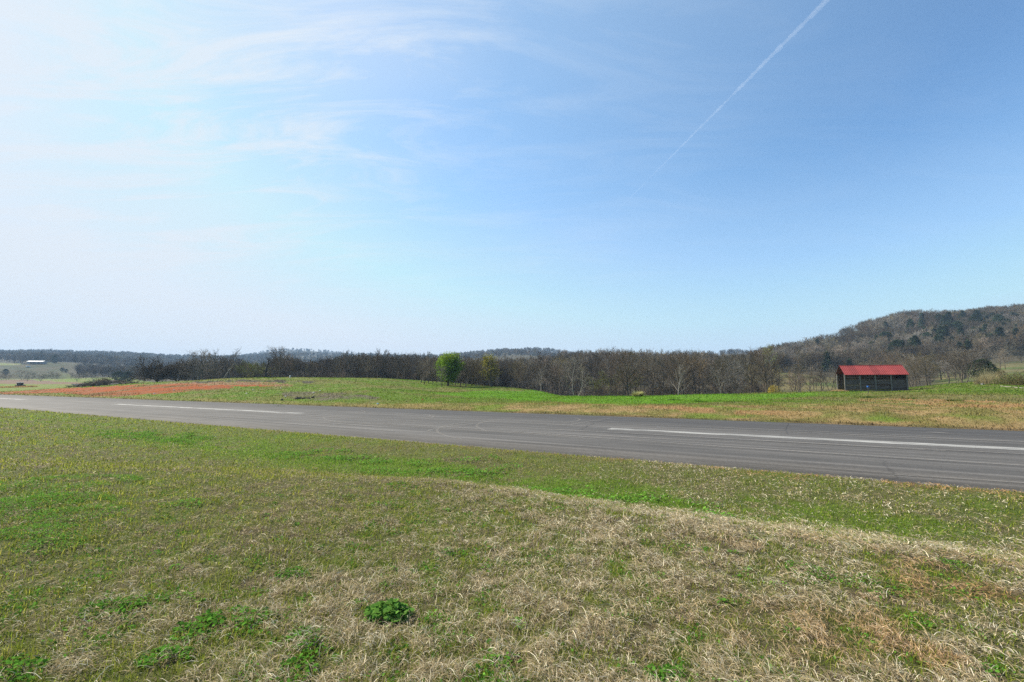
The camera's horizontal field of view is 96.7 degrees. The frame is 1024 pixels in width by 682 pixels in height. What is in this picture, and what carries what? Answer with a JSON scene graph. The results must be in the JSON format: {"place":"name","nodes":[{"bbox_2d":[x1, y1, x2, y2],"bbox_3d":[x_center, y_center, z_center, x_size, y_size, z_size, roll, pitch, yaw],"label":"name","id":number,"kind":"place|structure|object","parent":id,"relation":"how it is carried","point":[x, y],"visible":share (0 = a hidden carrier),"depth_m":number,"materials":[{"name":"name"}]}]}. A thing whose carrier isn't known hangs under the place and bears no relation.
{"place":"outdoors","nodes":[
{"label":"outdoors","id":0,"kind":"place"},
{"bbox_2d":[0,313,1023,681],"bbox_3d":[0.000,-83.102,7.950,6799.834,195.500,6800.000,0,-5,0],"label":"ground","id":1,"kind":"structure","parent":0,"point":[56,385],"depth_m":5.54,"materials":[{"name":"green plant"}]},
{"bbox_2d":[65,377,142,386],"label":"brush pile","id":2,"kind":"object","parent":1,"relation":"on","point":[100,382],"visible":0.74,"depth_m":137.73,"materials":[{"name":"brown plant"}]},
{"bbox_2d":[109,371,126,380],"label":"cedar tree","id":3,"kind":"object","parent":1,"relation":"on","point":[115,374],"visible":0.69,"depth_m":297.82,"materials":[{"name":"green plant"}]},
{"bbox_2d":[121,371,134,380],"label":"cedar tree","id":4,"kind":"object","parent":1,"relation":"on","point":[128,373],"visible":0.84,"depth_m":294.59,"materials":[{"name":"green plant"}]},
{"bbox_2d":[122,354,189,382],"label":"oak tree","id":5,"kind":"object","parent":1,"relation":"on","point":[162,373],"visible":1,"depth_m":140.41,"materials":[{"name":"brown plant"}]},
{"bbox_2d":[154,358,195,380],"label":"oak tree","id":6,"kind":"object","parent":1,"relation":"on","point":[173,376],"visible":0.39,"depth_m":149.53,"materials":[{"name":"grey plant"}]},
{"bbox_2d":[185,349,216,379],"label":"bare tree","id":7,"kind":"object","parent":1,"relation":"on","point":[201,369],"visible":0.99,"depth_m":151.05,"materials":[{"name":"grey plant"}]},
{"bbox_2d":[205,353,230,373],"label":"bare tree","id":8,"kind":"object","parent":1,"relation":"on","point":[213,364],"visible":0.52,"depth_m":163.99,"materials":[{"name":"grey plant"}]},
{"bbox_2d":[219,355,233,377],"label":"bare tree","id":9,"kind":"object","parent":1,"relation":"on","point":[225,364],"visible":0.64,"depth_m":162.67,"materials":[{"name":"grey plant"}]},
{"bbox_2d":[228,358,247,377],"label":"bare tree","id":10,"kind":"object","parent":1,"relation":"on","point":[238,367],"visible":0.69,"depth_m":151.45,"materials":[{"name":"grey plant"}]},
{"bbox_2d":[233,360,254,377],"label":"budding tree","id":11,"kind":"object","parent":1,"relation":"on","point":[242,368],"visible":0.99,"depth_m":141.46,"materials":[{"name":"grey plant"}]},
{"bbox_2d":[246,363,262,377],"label":"budding tree","id":12,"kind":"object","parent":1,"relation":"on","point":[255,364],"visible":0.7,"depth_m":144.75,"materials":[{"name":"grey plant"}]},
{"bbox_2d":[257,354,276,376],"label":"dead tree","id":13,"kind":"object","parent":1,"relation":"on","point":[266,369],"visible":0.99,"depth_m":136.38,"materials":[{"name":"grey plant"}]},
{"bbox_2d":[267,346,294,376],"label":"bare tree","id":14,"kind":"object","parent":1,"relation":"on","point":[277,361],"visible":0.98,"depth_m":139.50,"materials":[{"name":"grey plant"}]},
{"bbox_2d":[363,597,415,626],"bbox_3d":[-0.874,1.917,3.248,0.368,0.147,0.306,0,-5,0],"label":"weed plant","id":15,"kind":"object","parent":1,"relation":"on","point":[378,609],"visible":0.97,"depth_m":3.21,"materials":[{"name":"green plant"}]},
{"bbox_2d":[397,358,411,378],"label":"bare tree","id":16,"kind":"object","parent":1,"relation":"on","point":[405,367],"visible":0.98,"depth_m":148.27,"materials":[{"name":"grey plant"}]},
{"bbox_2d":[398,353,416,375],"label":"bare tree","id":17,"kind":"object","parent":1,"relation":"on","point":[405,362],"visible":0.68,"depth_m":154.82,"materials":[{"name":"grey plant"}]},
{"bbox_2d":[410,357,431,381],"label":"bare tree","id":18,"kind":"object","parent":1,"relation":"on","point":[419,368],"visible":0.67,"depth_m":120.42,"materials":[{"name":"grey plant"}]},
{"bbox_2d":[413,357,436,383],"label":"bare tree","id":19,"kind":"object","parent":1,"relation":"on","point":[424,366],"visible":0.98,"depth_m":111.70,"materials":[{"name":"grey plant"}]},
{"bbox_2d":[418,356,437,382],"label":"bare tree","id":20,"kind":"object","parent":1,"relation":"on","point":[431,362],"visible":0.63,"depth_m":117.99,"materials":[{"name":"grey plant"}]},
{"bbox_2d":[431,364,447,386],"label":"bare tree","id":21,"kind":"object","parent":1,"relation":"on","point":[440,375],"visible":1,"depth_m":101.51,"materials":[{"name":"green plant"}]},
{"bbox_2d":[433,350,464,385],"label":"leafy tree","id":22,"kind":"object","parent":1,"relation":"on","point":[452,368],"visible":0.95,"depth_m":107.09,"materials":[{"name":"green plant"}]},
{"bbox_2d":[460,358,476,385],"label":"bare tree","id":23,"kind":"object","parent":1,"relation":"on","point":[465,369],"visible":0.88,"depth_m":111.57,"materials":[{"name":"grey plant"}]},
{"bbox_2d":[465,358,486,385],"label":"bare tree","id":24,"kind":"object","parent":1,"relation":"on","point":[477,368],"visible":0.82,"depth_m":115.86,"materials":[{"name":"grey plant"}]},
{"bbox_2d":[479,352,501,386],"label":"budding tree","id":25,"kind":"object","parent":1,"relation":"on","point":[487,363],"visible":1,"depth_m":111.65,"materials":[{"name":"green plant"}]},
{"bbox_2d":[496,355,512,386],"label":"bare tree","id":26,"kind":"object","parent":1,"relation":"on","point":[504,371],"visible":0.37,"depth_m":163.14,"materials":[{"name":"grey plant"}]},
{"bbox_2d":[500,360,517,386],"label":"bare tree","id":27,"kind":"object","parent":1,"relation":"on","point":[509,362],"visible":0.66,"depth_m":157.39,"materials":[{"name":"grey plant"}]},
{"bbox_2d":[0,303,1023,395],"bbox_3d":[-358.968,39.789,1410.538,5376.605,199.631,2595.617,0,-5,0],"label":"woodland","id":28,"kind":"object","parent":1,"relation":"on","point":[844,347],"visible":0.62,"depth_m":290.28,"materials":[{"name":"brown plant"}]},
{"bbox_2d":[0,429,1023,681],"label":"broadleaf weeds","id":29,"kind":"object","parent":1,"relation":"on","point":[214,617],"visible":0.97,"depth_m":3.69,"materials":[{"name":"green plant"}]},
{"bbox_2d":[0,377,1023,430],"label":"meadow grass","id":30,"kind":"structure","parent":1,"relation":"on","point":[800,404],"depth_m":48.51,"materials":[{"name":"green plant"}]},
{"bbox_2d":[0,395,1023,492],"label":"runway","id":31,"kind":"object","parent":1,"relation":"on","point":[983,459],"visible":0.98,"depth_m":19.92,"materials":[{"name":"grey asphalt"}]},
{"bbox_2d":[508,360,527,387],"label":"bare tree","id":32,"kind":"object","parent":1,"relation":"on","point":[514,376],"visible":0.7,"depth_m":142.77,"materials":[{"name":"grey plant"}]},
{"bbox_2d":[513,363,532,388],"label":"bare tree","id":33,"kind":"object","parent":1,"relation":"on","point":[521,377],"visible":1,"depth_m":138.24,"materials":[{"name":"grey plant"}]},
{"bbox_2d":[515,362,545,388],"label":"bare tree","id":34,"kind":"object","parent":1,"relation":"on","point":[530,375],"visible":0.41,"depth_m":153.94,"materials":[{"name":"grey plant"}]},
{"bbox_2d":[533,361,552,390],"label":"bare tree","id":35,"kind":"object","parent":1,"relation":"on","point":[544,379],"visible":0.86,"depth_m":126.67,"materials":[{"name":"grey plant"}]},
{"bbox_2d":[529,355,558,390],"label":"bare tree","id":36,"kind":"object","parent":1,"relation":"on","point":[546,358],"visible":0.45,"depth_m":162.21,"materials":[{"name":"grey plant"}]},
{"bbox_2d":[540,363,565,393],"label":"bare tree","id":37,"kind":"object","parent":1,"relation":"on","point":[551,375],"visible":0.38,"depth_m":129.28,"materials":[{"name":"grey plant"}]},
{"bbox_2d":[546,365,565,394],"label":"bare tree","id":38,"kind":"object","parent":1,"relation":"on","point":[551,370],"visible":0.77,"depth_m":124.62,"materials":[{"name":"grey plant"}]},
{"bbox_2d":[547,358,572,393],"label":"bare tree","id":39,"kind":"object","parent":1,"relation":"on","point":[557,369],"visible":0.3,"depth_m":152.38,"materials":[{"name":"grey plant"}]},
{"bbox_2d":[540,359,589,395],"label":"bare tree","id":40,"kind":"object","parent":1,"relation":"on","point":[562,368],"visible":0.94,"depth_m":121.28,"materials":[{"name":"brown plant"}]},
{"bbox_2d":[562,361,587,395],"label":"bare tree","id":41,"kind":"object","parent":1,"relation":"on","point":[567,380],"visible":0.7,"depth_m":125.81,"materials":[{"name":"grey plant"}]},
{"bbox_2d":[560,359,591,395],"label":"sycamore tree","id":42,"kind":"object","parent":1,"relation":"on","point":[582,383],"visible":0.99,"depth_m":96.75,"materials":[{"name":"white plant"}]},
{"bbox_2d":[563,366,597,395],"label":"bare tree","id":43,"kind":"object","parent":1,"relation":"on","point":[578,381],"visible":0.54,"depth_m":129.60,"materials":[{"name":"grey plant"}]},
{"bbox_2d":[588,363,611,389],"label":"bare tree","id":44,"kind":"object","parent":1,"relation":"on","point":[593,369],"visible":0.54,"depth_m":149.07,"materials":[{"name":"grey plant"}]},
{"bbox_2d":[586,370,617,395],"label":"budding tree","id":45,"kind":"object","parent":1,"relation":"on","point":[606,378],"visible":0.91,"depth_m":115.55,"materials":[{"name":"grey plant"}]},
{"bbox_2d":[590,346,648,395],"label":"bare tree","id":46,"kind":"object","parent":1,"relation":"on","point":[612,371],"visible":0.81,"depth_m":113.96,"materials":[{"name":"brown plant"}]},
{"bbox_2d":[600,357,639,394],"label":"bare tree","id":47,"kind":"object","parent":1,"relation":"on","point":[624,377],"visible":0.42,"depth_m":115.47,"materials":[{"name":"grey plant"}]},
{"bbox_2d":[603,364,643,393],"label":"budding tree","id":48,"kind":"object","parent":1,"relation":"on","point":[629,382],"visible":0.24,"depth_m":126.77,"materials":[{"name":"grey plant"}]},
{"bbox_2d":[618,348,638,395],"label":"bare tree","id":49,"kind":"object","parent":1,"relation":"on","point":[626,368],"visible":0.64,"depth_m":107.36,"materials":[{"name":"brown plant"}]},
{"bbox_2d":[611,350,650,394],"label":"bare tree","id":50,"kind":"object","parent":1,"relation":"on","point":[625,371],"visible":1,"depth_m":100.82,"materials":[{"name":"grey plant"}]},
{"bbox_2d":[620,362,646,389],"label":"bare tree","id":51,"kind":"object","parent":1,"relation":"on","point":[641,380],"visible":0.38,"depth_m":143.61,"materials":[{"name":"grey plant"}]},
{"bbox_2d":[637,352,661,395],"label":"bare tree","id":52,"kind":"object","parent":1,"relation":"on","point":[645,357],"visible":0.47,"depth_m":138.78,"materials":[{"name":"brown plant"}]},
{"bbox_2d":[637,353,667,395],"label":"bare tree","id":53,"kind":"object","parent":1,"relation":"on","point":[654,373],"visible":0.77,"depth_m":113.51,"materials":[{"name":"brown plant"}]},
{"bbox_2d":[640,353,675,394],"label":"bare tree","id":54,"kind":"object","parent":1,"relation":"on","point":[662,369],"visible":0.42,"depth_m":121.87,"materials":[{"name":"brown plant"}]},
{"bbox_2d":[642,349,705,394],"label":"bare tree","id":55,"kind":"object","parent":1,"relation":"on","point":[673,362],"visible":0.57,"depth_m":108.34,"materials":[{"name":"brown plant"}]},
{"bbox_2d":[668,358,690,394],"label":"sycamore tree","id":56,"kind":"object","parent":1,"relation":"on","point":[683,372],"visible":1,"depth_m":99.17,"materials":[{"name":"white plant"}]},
{"bbox_2d":[666,365,702,393],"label":"bare tree","id":57,"kind":"object","parent":1,"relation":"on","point":[686,387],"visible":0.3,"depth_m":113.95,"materials":[{"name":"brown plant"}]},
{"bbox_2d":[666,349,706,394],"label":"bare tree","id":58,"kind":"object","parent":1,"relation":"on","point":[673,369],"visible":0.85,"depth_m":103.07,"materials":[{"name":"brown plant"}]},
{"bbox_2d":[671,352,707,393],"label":"bare tree","id":59,"kind":"object","parent":1,"relation":"on","point":[702,368],"visible":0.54,"depth_m":108.91,"materials":[{"name":"brown plant"}]},
{"bbox_2d":[683,359,711,393],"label":"bare tree","id":60,"kind":"object","parent":1,"relation":"on","point":[698,388],"visible":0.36,"depth_m":124.39,"materials":[{"name":"brown plant"}]},
{"bbox_2d":[701,357,727,393],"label":"bare tree","id":61,"kind":"object","parent":1,"relation":"on","point":[712,371],"visible":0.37,"depth_m":130.74,"materials":[{"name":"brown plant"}]},
{"bbox_2d":[706,364,730,392],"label":"sycamore tree","id":62,"kind":"object","parent":1,"relation":"on","point":[715,373],"visible":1,"depth_m":98.96,"materials":[{"name":"white plant"}]},
{"bbox_2d":[697,359,746,392],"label":"bare tree","id":63,"kind":"object","parent":1,"relation":"on","point":[717,374],"visible":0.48,"depth_m":124.57,"materials":[{"name":"brown plant"}]},
{"bbox_2d":[710,356,737,393],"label":"bare tree","id":64,"kind":"object","parent":1,"relation":"on","point":[719,363],"visible":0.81,"depth_m":111.83,"materials":[{"name":"brown plant"}]},
{"bbox_2d":[708,357,749,393],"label":"bare tree","id":65,"kind":"object","parent":1,"relation":"on","point":[733,375],"visible":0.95,"depth_m":100.67,"materials":[{"name":"brown plant"}]},
{"bbox_2d":[727,365,747,390],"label":"bare tree","id":66,"kind":"object","parent":1,"relation":"on","point":[743,382],"visible":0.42,"depth_m":136.59,"materials":[{"name":"brown plant"}]},
{"bbox_2d":[732,349,768,392],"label":"bare tree","id":67,"kind":"object","parent":1,"relation":"on","point":[747,373],"visible":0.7,"depth_m":112.17,"materials":[{"name":"brown plant"}]},
{"bbox_2d":[744,363,764,391],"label":"bare tree","id":68,"kind":"object","parent":1,"relation":"on","point":[754,380],"visible":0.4,"depth_m":117.16,"materials":[{"name":"brown plant"}]},
{"bbox_2d":[745,344,788,391],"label":"bare tree","id":69,"kind":"object","parent":1,"relation":"on","point":[765,371],"visible":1,"depth_m":102.12,"materials":[{"name":"brown plant"}]},
{"bbox_2d":[756,374,781,391],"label":"bare tree","id":70,"kind":"object","parent":1,"relation":"on","point":[767,382],"visible":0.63,"depth_m":109.52,"materials":[{"name":"brown plant"}]},
{"bbox_2d":[762,344,780,372],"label":"budding tree","id":71,"kind":"object","parent":1,"relation":"on","point":[772,352],"visible":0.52,"depth_m":203.09,"materials":[{"name":"brown plant"}]},
{"bbox_2d":[762,362,787,386],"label":"bare tree","id":72,"kind":"object","parent":1,"relation":"on","point":[771,369],"visible":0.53,"depth_m":111.12,"materials":[{"name":"brown plant"}]},
{"bbox_2d":[783,365,804,389],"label":"bare tree","id":73,"kind":"object","parent":1,"relation":"on","point":[789,372],"visible":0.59,"depth_m":146.46,"materials":[{"name":"brown plant"}]},
{"bbox_2d":[781,371,806,391],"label":"bare tree","id":74,"kind":"object","parent":1,"relation":"on","point":[794,381],"visible":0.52,"depth_m":126.75,"materials":[{"name":"brown plant"}]},
{"bbox_2d":[785,370,806,391],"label":"bare tree","id":75,"kind":"object","parent":1,"relation":"on","point":[803,381],"visible":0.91,"depth_m":112.00,"materials":[{"name":"brown plant"}]},
{"bbox_2d":[793,350,805,391],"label":"bare tree","id":76,"kind":"object","parent":1,"relation":"on","point":[798,361],"visible":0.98,"depth_m":117.83,"materials":[{"name":"brown plant"}]},
{"bbox_2d":[797,365,820,390],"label":"bare tree","id":77,"kind":"object","parent":1,"relation":"on","point":[809,381],"visible":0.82,"depth_m":133.51,"materials":[{"name":"brown plant"}]},
{"bbox_2d":[817,364,840,390],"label":"bare tree","id":78,"kind":"object","parent":1,"relation":"on","point":[828,376],"visible":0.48,"depth_m":137.07,"materials":[{"name":"brown plant"}]},
{"bbox_2d":[819,368,847,389],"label":"bare tree","id":79,"kind":"object","parent":1,"relation":"on","point":[830,378],"visible":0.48,"depth_m":128.54,"materials":[{"name":"brown plant"}]},
{"bbox_2d":[835,365,908,390],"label":"open shed","id":80,"kind":"structure","parent":1,"relation":"on","point":[893,377],"depth_m":65.19,"materials":[{"name":"red metal"}]},
{"bbox_2d":[875,331,892,341],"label":"cedar tree","id":81,"kind":"object","parent":1,"relation":"on","point":[888,334],"visible":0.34,"depth_m":309.83,"materials":[{"name":"green plant"}]},
{"bbox_2d":[866,348,911,369],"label":"bare tree","id":82,"kind":"object","parent":1,"relation":"on","point":[891,357],"visible":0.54,"depth_m":107.54,"materials":[{"name":"brown plant"}]},
{"bbox_2d":[886,339,905,352],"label":"cedar tree","id":83,"kind":"object","parent":1,"relation":"on","point":[897,343],"visible":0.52,"depth_m":251.40,"materials":[{"name":"green plant"}]},
{"bbox_2d":[905,318,915,330],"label":"cedar tree","id":84,"kind":"object","parent":1,"relation":"on","point":[910,321],"visible":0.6,"depth_m":348.62,"materials":[{"name":"green plant"}]},
{"bbox_2d":[905,357,923,386],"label":"bare tree","id":85,"kind":"object","parent":1,"relation":"on","point":[914,371],"visible":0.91,"depth_m":113.70,"materials":[{"name":"brown plant"}]},
{"bbox_2d":[910,335,922,349],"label":"cedar tree","id":86,"kind":"object","parent":1,"relation":"on","point":[915,340],"visible":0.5,"depth_m":258.10,"materials":[{"name":"green plant"}]},
{"bbox_2d":[904,350,945,385],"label":"bare tree","id":87,"kind":"object","parent":1,"relation":"on","point":[925,372],"visible":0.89,"depth_m":117.68,"materials":[{"name":"brown plant"}]},
{"bbox_2d":[931,334,945,352],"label":"cedar tree","id":88,"kind":"object","parent":1,"relation":"on","point":[936,338],"visible":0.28,"depth_m":262.33,"materials":[{"name":"green plant"}]},
{"bbox_2d":[931,353,953,379],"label":"bare tree","id":89,"kind":"object","parent":1,"relation":"on","point":[939,364],"visible":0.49,"depth_m":156.94,"materials":[{"name":"brown plant"}]},
{"bbox_2d":[937,359,957,382],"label":"bare tree","id":90,"kind":"object","parent":1,"relation":"on","point":[946,363],"visible":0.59,"depth_m":134.82,"materials":[{"name":"brown plant"}]},
{"bbox_2d":[932,357,967,382],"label":"bare tree","id":91,"kind":"object","parent":1,"relation":"on","point":[951,374],"visible":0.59,"depth_m":130.63,"materials":[{"name":"brown plant"}]},
{"bbox_2d":[942,345,982,382],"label":"bare tree","id":92,"kind":"object","parent":1,"relation":"on","point":[960,348],"visible":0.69,"depth_m":123.16,"materials":[{"name":"brown plant"}]},
{"bbox_2d":[940,343,990,382],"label":"bare tree","id":93,"kind":"object","parent":1,"relation":"on","point":[968,367],"visible":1,"depth_m":109.97,"materials":[{"name":"brown plant"}]},
{"bbox_2d":[967,313,984,325],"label":"cedar tree","id":94,"kind":"object","parent":1,"relation":"on","point":[976,317],"visible":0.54,"depth_m":339.21,"materials":[{"name":"green plant"}]},
{"bbox_2d":[962,359,998,377],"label":"cedar tree","id":95,"kind":"object","parent":1,"relation":"on","point":[990,365],"visible":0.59,"depth_m":117.27,"materials":[{"name":"green plant"}]},
{"bbox_2d":[979,368,993,383],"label":"reed clump","id":96,"kind":"object","parent":1,"relation":"on","point":[986,381],"visible":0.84,"depth_m":74.55,"materials":[{"name":"beige plant"}]},
{"bbox_2d":[993,326,1009,349],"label":"cedar tree","id":97,"kind":"object","parent":1,"relation":"on","point":[999,330],"visible":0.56,"depth_m":256.16,"materials":[{"name":"green plant"}]},
{"bbox_2d":[991,349,1012,369],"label":"bare tree","id":98,"kind":"object","parent":1,"relation":"on","point":[1000,360],"visible":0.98,"depth_m":171.76,"materials":[{"name":"brown plant"}]},
{"bbox_2d":[994,342,1018,363],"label":"bare tree","id":99,"kind":"object","parent":1,"relation":"on","point":[1005,350],"visible":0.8,"depth_m":213.24,"materials":[{"name":"brown plant"}]},
{"bbox_2d":[990,374,1023,384],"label":"brown bush","id":100,"kind":"object","parent":1,"relation":"on","point":[1007,380],"visible":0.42,"depth_m":69.95,"materials":[{"name":"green plant"}]},
{"bbox_2d":[1000,371,1023,385],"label":"brown bush","id":101,"kind":"object","parent":1,"relation":"on","point":[1018,379],"visible":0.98,"depth_m":68.08,"materials":[{"name":"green plant"}]},
{"bbox_2d":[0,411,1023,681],"bbox_3d":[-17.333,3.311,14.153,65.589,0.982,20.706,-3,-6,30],"label":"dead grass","id":102,"kind":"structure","parent":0,"point":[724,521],"depth_m":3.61,"materials":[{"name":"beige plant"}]},
{"bbox_2d":[0,0,1023,356],"label":"sky","id":103,"kind":"structure","parent":0,"point":[181,177],"materials":[{"name":"blue"}]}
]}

